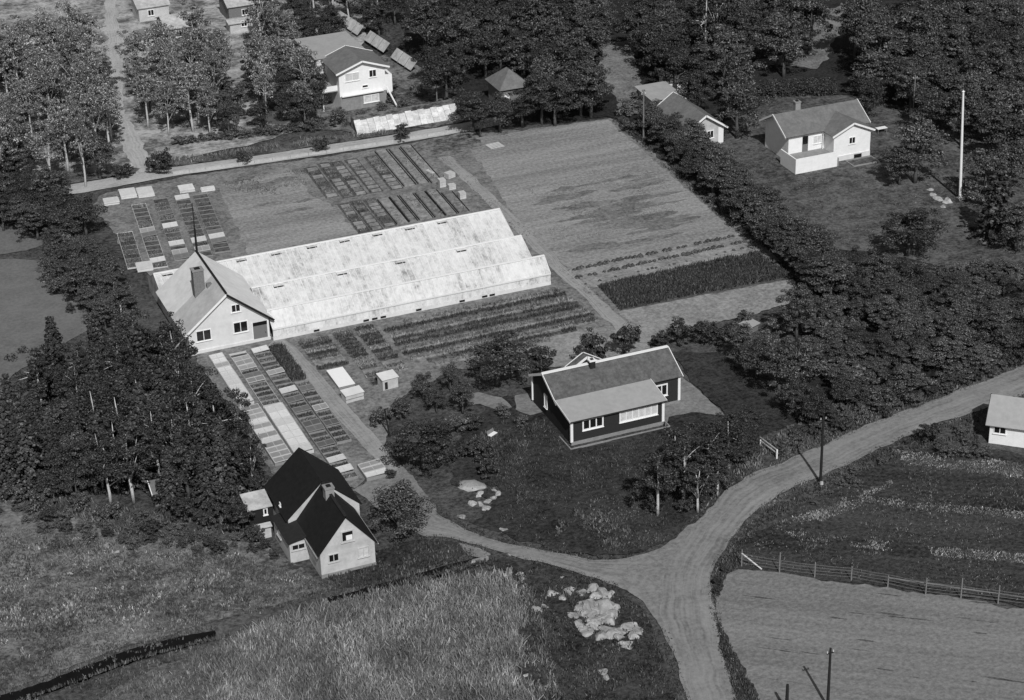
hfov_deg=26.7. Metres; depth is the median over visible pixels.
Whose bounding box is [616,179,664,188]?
weed streak
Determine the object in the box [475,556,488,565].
culvert
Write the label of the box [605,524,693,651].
junction
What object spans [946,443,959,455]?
bush
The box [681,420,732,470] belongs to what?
birch tree
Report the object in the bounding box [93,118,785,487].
nursery ground
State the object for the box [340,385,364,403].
bin
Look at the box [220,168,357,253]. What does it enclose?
rough plot
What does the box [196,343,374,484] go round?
nursery yard
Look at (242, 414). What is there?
birch tree
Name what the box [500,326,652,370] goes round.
dry plot
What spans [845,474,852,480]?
bush
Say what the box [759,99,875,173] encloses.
villa
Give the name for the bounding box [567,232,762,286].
crop soil
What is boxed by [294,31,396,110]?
villa
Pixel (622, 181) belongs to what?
bare soil streak
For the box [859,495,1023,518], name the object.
hay swath
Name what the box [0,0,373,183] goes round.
woodland floor
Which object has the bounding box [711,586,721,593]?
bush
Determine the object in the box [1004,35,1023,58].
broadleaf tree
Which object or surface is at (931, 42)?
broadleaf tree
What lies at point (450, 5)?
broadleaf tree
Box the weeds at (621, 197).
[526,170,679,223]
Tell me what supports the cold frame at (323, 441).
on the nursery yard at (354, 451)
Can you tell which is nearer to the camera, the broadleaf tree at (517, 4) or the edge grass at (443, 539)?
the edge grass at (443, 539)
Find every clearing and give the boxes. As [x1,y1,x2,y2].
[597,40,642,114]
[756,0,877,68]
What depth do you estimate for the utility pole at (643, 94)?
310.38 m
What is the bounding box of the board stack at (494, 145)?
[486,142,503,148]
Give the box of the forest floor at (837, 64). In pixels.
[398,0,1023,131]
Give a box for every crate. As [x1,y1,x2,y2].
[437,177,445,187]
[444,170,454,178]
[447,183,455,189]
[458,190,465,198]
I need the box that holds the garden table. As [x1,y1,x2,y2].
[875,126,886,132]
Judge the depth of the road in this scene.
219.05 m
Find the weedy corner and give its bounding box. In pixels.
[408,133,483,159]
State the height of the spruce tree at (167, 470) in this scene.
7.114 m
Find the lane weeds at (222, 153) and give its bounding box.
[88,128,392,175]
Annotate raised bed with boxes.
[374,149,415,186]
[377,197,408,223]
[389,147,428,183]
[389,195,417,221]
[399,193,432,219]
[400,145,439,182]
[414,191,444,216]
[426,189,456,214]
[441,191,469,212]
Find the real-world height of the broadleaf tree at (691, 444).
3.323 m
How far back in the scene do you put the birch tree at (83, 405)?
228.38 m
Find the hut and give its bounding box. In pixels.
[376,369,398,390]
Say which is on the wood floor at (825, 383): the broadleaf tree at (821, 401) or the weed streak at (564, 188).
the broadleaf tree at (821, 401)
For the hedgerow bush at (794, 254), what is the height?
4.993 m
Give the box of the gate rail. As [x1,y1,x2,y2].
[759,438,777,458]
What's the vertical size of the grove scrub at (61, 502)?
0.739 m
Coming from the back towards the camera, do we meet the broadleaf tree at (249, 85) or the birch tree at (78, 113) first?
the broadleaf tree at (249, 85)
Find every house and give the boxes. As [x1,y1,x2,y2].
[18,36,45,55]
[129,0,170,21]
[132,28,152,49]
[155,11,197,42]
[219,0,272,18]
[223,16,267,32]
[264,447,378,578]
[657,92,727,145]
[985,393,1023,447]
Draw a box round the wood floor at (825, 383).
[780,249,1023,436]
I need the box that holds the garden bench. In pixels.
[487,428,497,439]
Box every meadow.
[0,495,333,689]
[0,511,51,590]
[726,448,1023,607]
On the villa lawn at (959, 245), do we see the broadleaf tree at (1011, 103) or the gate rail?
the broadleaf tree at (1011, 103)
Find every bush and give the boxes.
[0,482,28,500]
[11,504,24,511]
[21,515,30,522]
[23,504,36,513]
[25,486,56,512]
[30,512,39,521]
[35,521,55,533]
[37,247,62,267]
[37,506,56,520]
[40,275,72,291]
[50,226,71,244]
[50,521,61,528]
[54,509,73,520]
[57,518,72,533]
[64,491,89,511]
[65,302,75,312]
[69,233,83,240]
[73,520,92,531]
[77,528,97,543]
[80,311,110,326]
[86,293,109,306]
[89,298,122,311]
[91,501,122,520]
[92,286,108,296]
[95,519,104,527]
[101,518,113,529]
[101,527,113,535]
[106,293,136,305]
[110,163,133,178]
[110,308,134,324]
[115,534,130,543]
[123,522,141,533]
[124,535,143,549]
[128,507,148,522]
[136,532,149,544]
[139,520,159,537]
[144,147,171,173]
[147,513,167,526]
[148,535,157,541]
[156,526,176,535]
[158,534,173,547]
[165,496,200,522]
[166,520,188,534]
[170,135,189,144]
[175,531,188,538]
[175,538,187,547]
[183,135,197,142]
[187,536,194,544]
[188,531,200,540]
[191,544,203,553]
[193,509,219,529]
[195,133,206,142]
[199,527,215,540]
[202,534,220,547]
[204,495,234,516]
[207,132,220,140]
[209,540,228,554]
[212,483,241,514]
[218,131,232,138]
[222,501,250,528]
[226,128,245,138]
[228,532,242,540]
[229,540,237,549]
[230,503,255,531]
[236,151,252,161]
[237,128,253,136]
[243,527,257,541]
[244,474,269,490]
[244,524,264,541]
[246,542,258,552]
[251,126,263,135]
[258,537,271,548]
[262,125,279,133]
[269,548,278,558]
[272,123,288,133]
[283,122,300,130]
[297,121,308,130]
[303,117,324,130]
[310,138,330,150]
[328,107,348,124]
[354,111,367,114]
[368,406,390,425]
[375,101,388,110]
[384,397,411,418]
[384,469,396,477]
[385,91,396,102]
[392,78,398,86]
[394,123,409,141]
[397,97,412,107]
[408,84,428,97]
[443,413,471,432]
[458,438,479,456]
[462,412,484,429]
[467,438,495,458]
[478,455,500,477]
[494,402,510,417]
[514,413,527,426]
[524,343,556,371]
[573,327,611,356]
[609,324,641,353]
[614,98,638,115]
[620,120,637,132]
[629,90,645,104]
[635,107,662,127]
[636,101,662,129]
[642,110,670,133]
[644,498,662,511]
[647,98,659,106]
[647,115,678,146]
[647,123,669,142]
[649,330,668,346]
[655,131,673,151]
[663,128,693,159]
[664,143,682,162]
[665,119,681,131]
[666,112,682,121]
[666,316,692,344]
[669,140,694,159]
[674,499,695,511]
[676,118,709,142]
[678,144,707,173]
[679,119,711,146]
[679,151,707,180]
[686,138,715,145]
[689,320,716,342]
[692,139,721,160]
[696,158,728,193]
[696,161,720,191]
[702,484,720,494]
[703,143,737,166]
[703,162,742,201]
[707,323,736,344]
[710,158,744,170]
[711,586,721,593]
[713,576,722,583]
[717,184,740,210]
[718,179,751,216]
[720,564,730,571]
[721,166,750,185]
[723,167,754,188]
[727,186,766,227]
[731,309,754,324]
[735,446,748,463]
[741,200,779,238]
[744,181,759,213]
[745,183,782,211]
[746,210,780,244]
[752,187,789,202]
[753,218,791,255]
[758,329,785,350]
[763,313,789,333]
[765,201,793,217]
[770,226,799,258]
[771,210,795,220]
[771,236,804,268]
[771,442,787,454]
[776,215,804,237]
[781,436,796,448]
[786,219,835,253]
[789,239,819,275]
[789,428,808,446]
[793,249,825,273]
[797,229,845,256]
[799,405,819,426]
[800,253,858,290]
[801,314,832,335]
[802,276,818,294]
[804,254,854,299]
[806,425,817,436]
[811,294,827,312]
[811,356,860,378]
[812,247,849,265]
[814,420,828,430]
[815,265,871,294]
[815,429,829,440]
[820,312,868,341]
[825,408,837,421]
[829,293,850,310]
[830,392,849,405]
[830,416,854,430]
[831,402,850,415]
[835,478,846,485]
[839,413,859,424]
[843,363,883,388]
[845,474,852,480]
[848,391,870,405]
[849,403,869,419]
[849,465,861,473]
[850,477,862,486]
[856,384,901,410]
[872,394,888,406]
[877,405,893,416]
[877,456,888,464]
[888,398,902,408]
[892,385,910,400]
[905,393,924,405]
[906,262,927,277]
[913,372,941,389]
[916,422,942,442]
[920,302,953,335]
[922,269,939,278]
[925,385,939,395]
[927,263,950,275]
[934,360,973,383]
[935,444,950,455]
[936,271,952,281]
[937,371,956,385]
[939,381,954,393]
[941,323,1000,346]
[946,261,972,273]
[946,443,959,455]
[954,425,966,433]
[955,370,973,385]
[957,446,971,456]
[958,185,993,203]
[959,340,1002,366]
[961,433,973,444]
[963,263,980,275]
[964,446,980,457]
[966,275,985,288]
[968,368,982,380]
[969,256,986,268]
[969,294,983,304]
[973,282,1002,301]
[974,440,982,447]
[975,266,992,278]
[976,445,993,458]
[979,362,1000,376]
[984,259,995,267]
[987,276,1008,287]
[988,265,1004,276]
[988,357,1008,370]
[990,297,1010,303]
[991,260,1012,272]
[991,271,1007,281]
[997,353,1021,363]
[1006,262,1023,273]
[1006,323,1023,353]
[1008,271,1022,277]
[1009,273,1022,287]
[1012,259,1023,265]
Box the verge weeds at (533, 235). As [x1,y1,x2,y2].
[442,156,636,329]
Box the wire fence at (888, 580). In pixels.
[741,549,1023,603]
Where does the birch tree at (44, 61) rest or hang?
on the woodland floor at (154, 136)
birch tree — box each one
[0,18,19,99]
[0,24,31,81]
[0,92,20,154]
[0,106,26,161]
[0,115,23,191]
[2,73,34,127]
[3,14,39,52]
[4,342,63,406]
[8,34,38,83]
[12,80,45,136]
[19,55,40,118]
[20,70,48,128]
[22,48,58,117]
[23,112,65,184]
[25,7,57,54]
[27,39,59,93]
[30,16,69,73]
[31,63,65,117]
[43,98,87,174]
[52,0,89,73]
[52,38,74,76]
[55,20,83,98]
[55,22,89,63]
[56,340,89,374]
[59,61,88,114]
[59,357,88,400]
[62,99,90,170]
[63,109,95,186]
[64,82,86,124]
[68,39,106,81]
[69,66,103,136]
[70,375,118,436]
[71,23,108,62]
[76,8,108,58]
[76,84,116,162]
[77,434,130,502]
[79,379,122,421]
[79,417,110,487]
[81,83,122,148]
[84,58,113,93]
[87,81,123,139]
[88,332,136,383]
[89,384,136,432]
[96,412,125,482]
[100,424,156,503]
[104,357,143,389]
[113,30,151,87]
[114,309,154,363]
[122,60,147,89]
[124,370,152,399]
[124,421,158,487]
[129,70,158,127]
[135,400,170,476]
[142,22,168,50]
[143,19,176,80]
[144,326,178,370]
[146,35,183,102]
[149,311,198,370]
[151,405,191,452]
[154,46,186,117]
[154,75,180,135]
[158,353,195,390]
[162,391,212,442]
[165,358,218,425]
[171,21,208,96]
[173,66,210,131]
[176,0,216,62]
[178,61,210,124]
[190,394,243,458]
[194,79,219,132]
[199,54,218,84]
[200,28,231,86]
[200,49,232,115]
[207,36,235,86]
[215,387,253,437]
[233,433,267,490]
[239,27,275,95]
[244,0,273,35]
[244,32,272,63]
[246,47,276,103]
[251,59,277,118]
[262,2,290,42]
[267,34,297,69]
[283,9,301,53]
[287,80,314,129]
[288,49,323,111]
[289,41,314,78]
[337,0,359,21]
[633,449,681,516]
[655,426,696,461]
[656,427,712,499]
[675,464,716,512]
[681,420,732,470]
[684,0,728,72]
[690,0,738,56]
[696,449,738,496]
[713,411,754,473]
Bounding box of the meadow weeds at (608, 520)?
[555,494,665,550]
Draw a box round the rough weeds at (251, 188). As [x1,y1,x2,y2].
[224,169,307,194]
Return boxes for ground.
[0,0,1023,699]
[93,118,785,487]
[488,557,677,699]
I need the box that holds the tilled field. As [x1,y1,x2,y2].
[714,569,1023,699]
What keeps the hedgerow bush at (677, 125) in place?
on the forest floor at (837, 64)
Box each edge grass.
[407,529,617,589]
[425,498,630,559]
[658,628,690,699]
[691,362,1023,522]
[707,392,1023,697]
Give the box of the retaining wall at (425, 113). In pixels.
[350,100,458,134]
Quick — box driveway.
[412,502,631,585]
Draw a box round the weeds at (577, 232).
[540,222,641,240]
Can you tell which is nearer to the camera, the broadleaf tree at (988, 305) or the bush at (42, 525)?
the bush at (42, 525)
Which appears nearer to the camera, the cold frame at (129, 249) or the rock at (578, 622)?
the rock at (578, 622)
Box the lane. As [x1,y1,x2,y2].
[44,117,498,194]
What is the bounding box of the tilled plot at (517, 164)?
[470,120,735,266]
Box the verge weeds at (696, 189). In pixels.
[612,118,802,280]
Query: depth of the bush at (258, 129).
316.33 m
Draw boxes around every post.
[384,409,390,436]
[785,684,788,699]
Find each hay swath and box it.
[772,480,894,528]
[788,531,1023,562]
[805,489,868,520]
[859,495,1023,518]
[894,449,1022,478]
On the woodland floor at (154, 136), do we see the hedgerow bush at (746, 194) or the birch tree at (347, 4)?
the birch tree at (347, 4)
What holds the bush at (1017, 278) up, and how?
on the wood floor at (825, 383)
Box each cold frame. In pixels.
[117,231,141,269]
[131,203,167,268]
[153,197,189,260]
[174,193,212,256]
[192,193,230,252]
[208,352,253,406]
[229,351,280,407]
[239,403,291,465]
[251,345,357,480]
[264,402,313,453]
[294,379,351,444]
[357,459,388,480]
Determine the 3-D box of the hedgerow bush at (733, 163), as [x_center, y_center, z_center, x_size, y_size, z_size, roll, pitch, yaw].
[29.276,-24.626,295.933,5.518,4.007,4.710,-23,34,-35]
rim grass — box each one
[0,625,215,696]
[17,634,217,699]
[329,553,476,598]
[336,557,484,602]
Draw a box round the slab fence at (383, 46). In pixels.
[337,10,416,69]
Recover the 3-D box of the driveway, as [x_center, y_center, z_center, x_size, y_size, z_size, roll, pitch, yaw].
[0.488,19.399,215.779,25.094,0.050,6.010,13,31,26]
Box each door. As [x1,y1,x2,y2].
[251,320,268,339]
[802,136,807,151]
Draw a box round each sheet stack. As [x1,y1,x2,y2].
[103,196,119,205]
[118,187,136,198]
[135,260,152,272]
[136,186,154,197]
[177,183,194,193]
[200,185,214,191]
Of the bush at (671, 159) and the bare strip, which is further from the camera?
the bush at (671, 159)
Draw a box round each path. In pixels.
[268,339,398,474]
[438,156,650,343]
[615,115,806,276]
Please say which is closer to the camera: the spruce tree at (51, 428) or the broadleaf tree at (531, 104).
the spruce tree at (51, 428)
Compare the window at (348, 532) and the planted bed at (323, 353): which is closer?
the window at (348, 532)
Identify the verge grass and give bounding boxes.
[709,606,759,699]
[711,540,741,596]
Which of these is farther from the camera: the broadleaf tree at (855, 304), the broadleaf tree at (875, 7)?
the broadleaf tree at (875, 7)
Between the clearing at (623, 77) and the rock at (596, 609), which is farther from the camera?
the clearing at (623, 77)
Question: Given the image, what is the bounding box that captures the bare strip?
[619,279,796,337]
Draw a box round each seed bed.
[304,166,338,197]
[317,162,354,197]
[329,161,366,195]
[337,202,370,232]
[344,158,382,192]
[349,200,382,230]
[363,198,396,227]
[364,155,402,189]
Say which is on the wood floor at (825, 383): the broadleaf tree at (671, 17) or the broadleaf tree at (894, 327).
the broadleaf tree at (894, 327)
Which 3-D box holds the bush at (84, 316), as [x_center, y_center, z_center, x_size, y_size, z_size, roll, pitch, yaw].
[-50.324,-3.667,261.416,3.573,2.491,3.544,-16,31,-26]
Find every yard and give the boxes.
[99,150,503,272]
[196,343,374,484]
[285,287,605,417]
[353,459,436,536]
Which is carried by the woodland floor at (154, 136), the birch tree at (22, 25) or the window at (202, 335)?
the birch tree at (22, 25)
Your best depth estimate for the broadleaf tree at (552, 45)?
329.75 m
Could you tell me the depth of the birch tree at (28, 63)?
321.49 m
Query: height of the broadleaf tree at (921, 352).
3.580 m
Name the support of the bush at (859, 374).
on the wood floor at (825, 383)
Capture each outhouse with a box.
[240,489,273,524]
[659,72,688,92]
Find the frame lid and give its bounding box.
[326,367,354,388]
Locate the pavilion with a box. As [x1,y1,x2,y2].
[485,67,525,108]
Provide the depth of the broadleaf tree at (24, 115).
316.35 m
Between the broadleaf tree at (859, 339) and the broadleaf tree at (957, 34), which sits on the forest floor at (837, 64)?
the broadleaf tree at (957, 34)
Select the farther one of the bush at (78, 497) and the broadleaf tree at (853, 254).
the broadleaf tree at (853, 254)
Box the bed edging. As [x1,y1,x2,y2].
[558,420,669,449]
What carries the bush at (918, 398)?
on the wood floor at (825, 383)
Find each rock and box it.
[457,480,486,491]
[457,514,465,518]
[468,500,476,506]
[476,490,483,496]
[482,505,490,510]
[531,606,541,611]
[547,590,558,596]
[558,594,565,599]
[563,587,574,595]
[567,612,581,618]
[574,605,584,611]
[574,619,583,626]
[576,589,586,595]
[577,624,593,636]
[578,598,593,604]
[580,610,596,617]
[582,600,594,611]
[585,613,607,624]
[586,583,598,592]
[586,620,597,629]
[589,591,601,598]
[591,606,599,613]
[594,598,613,613]
[595,630,606,640]
[596,587,608,594]
[597,614,614,624]
[598,625,614,630]
[598,668,607,675]
[601,590,614,598]
[605,609,617,618]
[606,629,618,638]
[613,603,619,610]
[613,633,624,640]
[614,627,627,634]
[618,640,632,644]
[620,622,637,630]
[621,644,630,649]
[627,631,639,639]
[632,626,642,634]
[933,195,943,200]
[943,197,952,203]
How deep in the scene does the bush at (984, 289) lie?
261.03 m
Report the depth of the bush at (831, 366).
244.39 m
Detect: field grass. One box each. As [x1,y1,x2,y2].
[0,224,45,253]
[0,258,90,384]
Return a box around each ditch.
[0,631,215,699]
[328,558,475,602]
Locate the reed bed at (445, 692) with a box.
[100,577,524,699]
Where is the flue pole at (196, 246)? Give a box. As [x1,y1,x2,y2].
[192,204,197,250]
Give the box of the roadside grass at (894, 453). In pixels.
[726,414,979,552]
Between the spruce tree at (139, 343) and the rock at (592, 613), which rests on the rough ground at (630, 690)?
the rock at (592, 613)
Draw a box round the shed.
[144,478,178,505]
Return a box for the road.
[660,365,1023,699]
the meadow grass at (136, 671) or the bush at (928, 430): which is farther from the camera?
the bush at (928, 430)
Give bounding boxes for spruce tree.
[0,373,26,411]
[0,387,28,463]
[0,422,28,500]
[1,399,42,477]
[5,414,59,504]
[28,400,43,434]
[35,419,64,486]
[37,315,72,401]
[38,418,66,466]
[66,392,80,426]
[69,416,84,436]
[81,413,112,483]
[82,358,105,393]
[83,311,109,368]
[83,373,99,409]
[109,324,124,351]
[109,369,132,436]
[118,413,158,495]
[126,323,157,373]
[128,381,162,470]
[135,360,145,389]
[144,363,154,399]
[149,368,168,411]
[153,333,170,381]
[153,448,193,513]
[160,379,180,411]
[175,433,199,492]
[177,409,218,498]
[181,362,199,403]
[189,363,209,403]
[190,453,221,511]
[204,416,250,499]
[205,383,239,445]
[226,434,255,490]
[968,162,1023,247]
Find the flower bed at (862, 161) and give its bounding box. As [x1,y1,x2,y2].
[845,155,879,166]
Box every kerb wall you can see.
[173,140,392,173]
[410,128,461,138]
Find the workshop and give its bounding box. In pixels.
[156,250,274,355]
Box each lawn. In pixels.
[338,539,464,588]
[449,395,745,554]
[672,351,801,441]
[719,92,1023,270]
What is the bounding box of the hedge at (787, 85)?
[758,77,837,96]
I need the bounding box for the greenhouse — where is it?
[148,208,550,339]
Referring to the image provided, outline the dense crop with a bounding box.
[599,249,793,309]
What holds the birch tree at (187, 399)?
on the ground at (440, 490)
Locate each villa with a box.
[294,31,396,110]
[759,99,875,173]
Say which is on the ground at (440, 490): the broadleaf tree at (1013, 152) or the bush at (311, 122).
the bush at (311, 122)
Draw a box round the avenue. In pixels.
[104,0,153,173]
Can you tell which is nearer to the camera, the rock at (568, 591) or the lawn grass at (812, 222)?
the rock at (568, 591)
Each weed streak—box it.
[255,201,278,205]
[272,176,295,181]
[274,210,297,214]
[292,207,313,210]
[293,198,314,202]
[529,194,587,205]
[536,190,596,201]
[549,201,597,210]
[550,186,577,191]
[557,209,622,221]
[557,242,615,253]
[568,198,627,209]
[573,211,640,224]
[575,241,633,252]
[578,180,613,186]
[585,209,643,220]
[591,202,638,211]
[595,171,655,182]
[603,215,644,223]
[608,213,670,225]
[609,180,669,191]
[609,182,651,190]
[609,204,646,213]
[610,193,669,204]
[612,220,660,229]
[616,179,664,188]
[620,195,653,201]
[626,221,692,234]
[628,176,654,181]
[628,232,682,243]
[629,202,655,207]
[634,215,705,229]
[638,199,684,208]
[648,191,680,198]
[648,211,677,218]
[649,214,691,224]
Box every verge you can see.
[55,129,393,184]
[716,614,758,699]
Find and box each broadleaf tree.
[0,58,21,90]
[0,144,27,187]
[0,160,8,180]
[0,172,14,197]
[0,181,43,213]
[0,198,21,230]
[2,182,38,213]
[3,122,28,147]
[4,196,39,229]
[5,98,28,129]
[7,162,38,183]
[13,135,38,165]
[14,203,49,239]
[17,386,46,416]
[20,172,45,195]
[23,365,62,400]
[27,423,61,456]
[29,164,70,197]
[32,190,61,223]
[32,469,66,499]
[33,439,88,494]
[34,255,63,279]
[34,401,71,437]
[37,175,71,191]
[39,226,62,245]
[39,240,66,271]
[39,406,57,424]
[40,395,67,422]
[40,416,72,449]
[42,190,83,230]
[45,78,71,110]
[45,202,81,239]
[49,365,80,398]
[55,241,83,270]
[56,375,81,411]
[57,429,86,479]
[57,464,94,502]
[58,128,82,159]
[58,260,94,306]
[59,237,80,256]
[59,413,89,433]
[61,192,107,234]
[64,253,94,269]
[67,263,95,288]
[70,444,114,495]
[75,235,96,253]
[75,235,103,263]
[76,136,119,179]
[76,286,101,311]
[76,343,115,372]
[85,244,102,270]
[87,271,105,290]
[87,297,119,329]
[89,250,118,270]
[95,270,118,295]
[96,58,117,84]
[96,254,126,290]
[98,444,134,494]
[99,359,116,381]
[106,392,161,436]
[108,282,136,307]
[134,391,157,405]
[135,81,155,111]
[141,54,159,75]
[153,87,184,128]
[157,444,211,497]
[159,400,205,445]
[161,406,193,446]
[178,72,206,110]
[179,46,205,66]
[199,86,232,128]
[216,81,233,93]
[216,97,243,131]
[219,430,257,469]
[220,81,253,119]
[240,64,276,101]
[246,101,271,128]
[250,0,285,24]
[260,74,292,113]
[261,10,283,41]
[267,55,292,71]
[269,78,298,113]
[271,69,294,93]
[274,92,305,122]
[275,62,295,78]
[275,72,301,82]
[281,0,310,25]
[283,80,329,129]
[291,22,315,45]
[292,6,317,22]
[293,12,316,32]
[301,66,325,80]
[302,12,331,36]
[306,71,330,109]
[314,1,340,20]
[318,6,347,32]
[336,0,364,15]
[350,0,373,28]
[360,1,390,35]
[369,478,431,538]
[379,419,462,470]
[381,0,412,24]
[399,0,445,53]
[406,0,440,45]
[409,371,433,400]
[410,44,449,85]
[419,48,465,99]
[425,14,470,54]
[425,388,450,412]
[426,0,464,23]
[437,8,484,71]
[439,41,474,87]
[440,361,463,392]
[447,378,474,413]
[448,90,494,132]
[450,0,493,37]
[459,0,501,49]
[459,26,507,76]
[462,0,484,6]
[467,109,492,136]
[469,330,534,387]
[482,10,516,67]
[483,91,516,131]
[485,3,527,50]
[491,0,522,6]
[499,0,523,39]
[499,0,542,31]
[500,29,538,75]
[501,88,539,127]
[502,35,537,77]
[513,0,557,45]
[516,10,551,36]
[523,69,567,124]
[524,34,564,71]
[527,53,567,111]
[532,41,565,72]
[533,10,570,42]
[533,76,582,125]
[540,0,575,32]
[547,28,593,100]
[552,0,578,31]
[560,48,614,108]
[562,75,604,115]
[564,13,612,57]
[566,60,614,118]
[568,6,613,45]
[571,0,608,37]
[584,0,620,42]
[592,0,611,9]
[616,3,653,55]
[617,0,652,26]
[622,0,675,37]
[632,8,680,71]
[636,31,681,69]
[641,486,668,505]
[644,0,685,38]
[645,25,694,57]
[648,46,705,89]
[652,2,686,25]
[655,463,691,484]
[670,472,696,496]
[672,42,720,78]
[673,5,703,43]
[674,0,698,12]
[674,68,717,105]
[676,434,705,462]
[682,459,716,482]
[691,423,718,438]
[694,23,745,86]
[700,445,735,466]
[704,0,750,48]
[712,43,766,107]
[712,412,740,439]
[715,73,774,138]
[722,440,749,459]
[723,8,764,49]
[724,322,758,364]
[725,413,761,435]
[729,0,767,34]
[730,429,764,452]
[737,334,776,377]
[737,404,768,425]
[748,2,776,40]
[748,12,798,67]
[751,335,814,396]
[753,0,772,16]
[756,11,817,77]
[769,0,807,16]
[772,378,813,416]
[775,282,819,338]
[779,0,835,55]
[783,0,830,40]
[785,335,828,384]
[788,14,816,60]
[799,384,832,421]
[808,285,827,296]
[808,322,851,359]
[811,293,851,321]
[817,339,846,368]
[822,323,851,344]
[824,0,882,60]
[826,249,857,265]
[827,363,853,391]
[829,286,849,294]
[831,375,872,406]
[839,276,878,311]
[840,340,874,364]
[841,244,868,265]
[843,325,868,343]
[843,331,867,355]
[845,77,886,115]
[846,267,875,285]
[847,0,893,36]
[847,50,895,97]
[847,298,874,320]
[849,14,906,77]
[851,12,897,52]
[857,255,881,280]
[857,330,896,360]
[860,356,890,378]
[864,252,901,287]
[865,294,900,333]
[866,273,902,304]
[870,294,895,318]
[874,29,919,61]
[874,267,907,293]
[877,0,924,53]
[877,207,950,255]
[878,319,916,356]
[878,341,910,365]
[879,142,920,184]
[880,58,924,95]
[881,364,922,400]
[884,47,939,102]
[886,308,929,343]
[887,0,928,9]
[887,113,949,183]
[887,363,922,386]
[890,281,928,305]
[891,0,923,44]
[891,257,927,284]
[892,60,930,113]
[892,296,930,317]
[894,0,943,49]
[898,39,945,84]
[901,29,947,72]
[902,329,936,362]
[903,278,927,298]
[905,78,955,127]
[906,344,935,371]
[909,58,961,113]
[914,292,951,311]
[914,310,952,338]
[916,271,949,296]
[917,18,949,70]
[925,0,975,40]
[925,336,965,370]
[928,0,964,10]
[929,82,987,145]
[930,0,961,22]
[930,22,971,64]
[932,310,966,339]
[933,295,979,323]
[935,284,982,319]
[941,319,982,357]
[942,15,985,51]
[942,36,976,82]
[942,55,982,88]
[942,272,974,290]
[948,2,992,29]
[949,0,992,23]
[949,55,982,71]
[954,62,1004,123]
[956,147,1009,197]
[958,345,991,374]
[962,38,1015,110]
[967,37,996,68]
[967,300,1006,332]
[968,22,1014,80]
[971,292,994,317]
[971,308,1015,353]
[976,107,1023,157]
[977,0,994,18]
[980,14,1023,56]
[982,0,1023,37]
[983,84,1023,115]
[985,57,1023,87]
[985,81,1023,141]
[988,0,1023,29]
[988,55,1023,79]
[990,138,1023,187]
[991,302,1020,330]
[992,201,1023,250]
[992,273,1020,296]
[993,65,1023,92]
[996,327,1023,357]
[997,295,1023,326]
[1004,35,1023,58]
[1006,326,1023,359]
[1008,115,1023,155]
[1008,283,1023,297]
[1011,306,1023,326]
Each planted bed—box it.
[269,342,306,381]
[297,335,349,370]
[332,329,382,385]
[353,324,408,371]
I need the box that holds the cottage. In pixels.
[528,345,683,445]
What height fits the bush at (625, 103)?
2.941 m
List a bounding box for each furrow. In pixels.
[744,595,777,599]
[871,611,902,615]
[889,616,931,620]
[956,594,987,597]
[970,601,1012,605]
[982,676,1023,682]
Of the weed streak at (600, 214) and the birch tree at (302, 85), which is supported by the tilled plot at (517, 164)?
the weed streak at (600, 214)
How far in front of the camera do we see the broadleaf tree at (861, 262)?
266.19 m
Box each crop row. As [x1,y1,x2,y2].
[383,291,566,332]
[389,296,572,337]
[393,301,578,341]
[394,304,582,346]
[399,307,589,351]
[402,312,594,356]
[403,287,560,323]
[410,316,598,359]
[427,326,576,361]
[434,336,549,365]
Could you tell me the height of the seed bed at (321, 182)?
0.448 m
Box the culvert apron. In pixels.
[458,542,489,556]
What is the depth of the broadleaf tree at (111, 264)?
269.19 m
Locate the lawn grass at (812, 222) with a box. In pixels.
[726,149,955,259]
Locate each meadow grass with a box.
[23,631,245,699]
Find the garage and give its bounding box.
[634,81,679,105]
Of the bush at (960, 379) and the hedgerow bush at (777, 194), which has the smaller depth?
the bush at (960, 379)
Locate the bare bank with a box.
[69,532,187,567]
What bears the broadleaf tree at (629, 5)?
on the forest floor at (837, 64)
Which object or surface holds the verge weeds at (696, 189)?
on the ground at (440, 490)
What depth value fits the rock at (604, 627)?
201.99 m
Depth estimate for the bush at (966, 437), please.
231.22 m
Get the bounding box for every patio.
[467,392,510,408]
[515,393,541,414]
[664,377,723,425]
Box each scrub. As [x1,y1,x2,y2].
[0,490,260,542]
[449,420,541,489]
[700,353,1023,511]
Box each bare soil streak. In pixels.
[607,179,633,183]
[624,171,641,174]
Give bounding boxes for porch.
[256,521,271,539]
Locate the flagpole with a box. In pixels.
[956,90,964,200]
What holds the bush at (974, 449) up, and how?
on the hay meadow at (898, 560)
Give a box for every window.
[147,9,154,16]
[195,328,212,342]
[231,303,241,313]
[233,320,248,334]
[241,20,247,26]
[263,508,268,516]
[276,526,281,540]
[291,542,305,551]
[328,552,339,563]
[340,529,354,543]
[345,72,359,82]
[358,546,369,558]
[363,93,379,103]
[369,69,376,77]
[543,393,547,409]
[582,416,603,431]
[619,404,657,423]
[656,383,667,395]
[707,130,713,138]
[813,135,821,144]
[848,136,855,144]
[854,153,861,157]
[992,427,1006,435]
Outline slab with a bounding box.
[738,319,759,333]
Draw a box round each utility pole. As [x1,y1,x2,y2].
[641,91,645,137]
[819,415,826,484]
[826,648,833,699]
[912,75,915,121]
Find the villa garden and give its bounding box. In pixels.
[298,54,465,132]

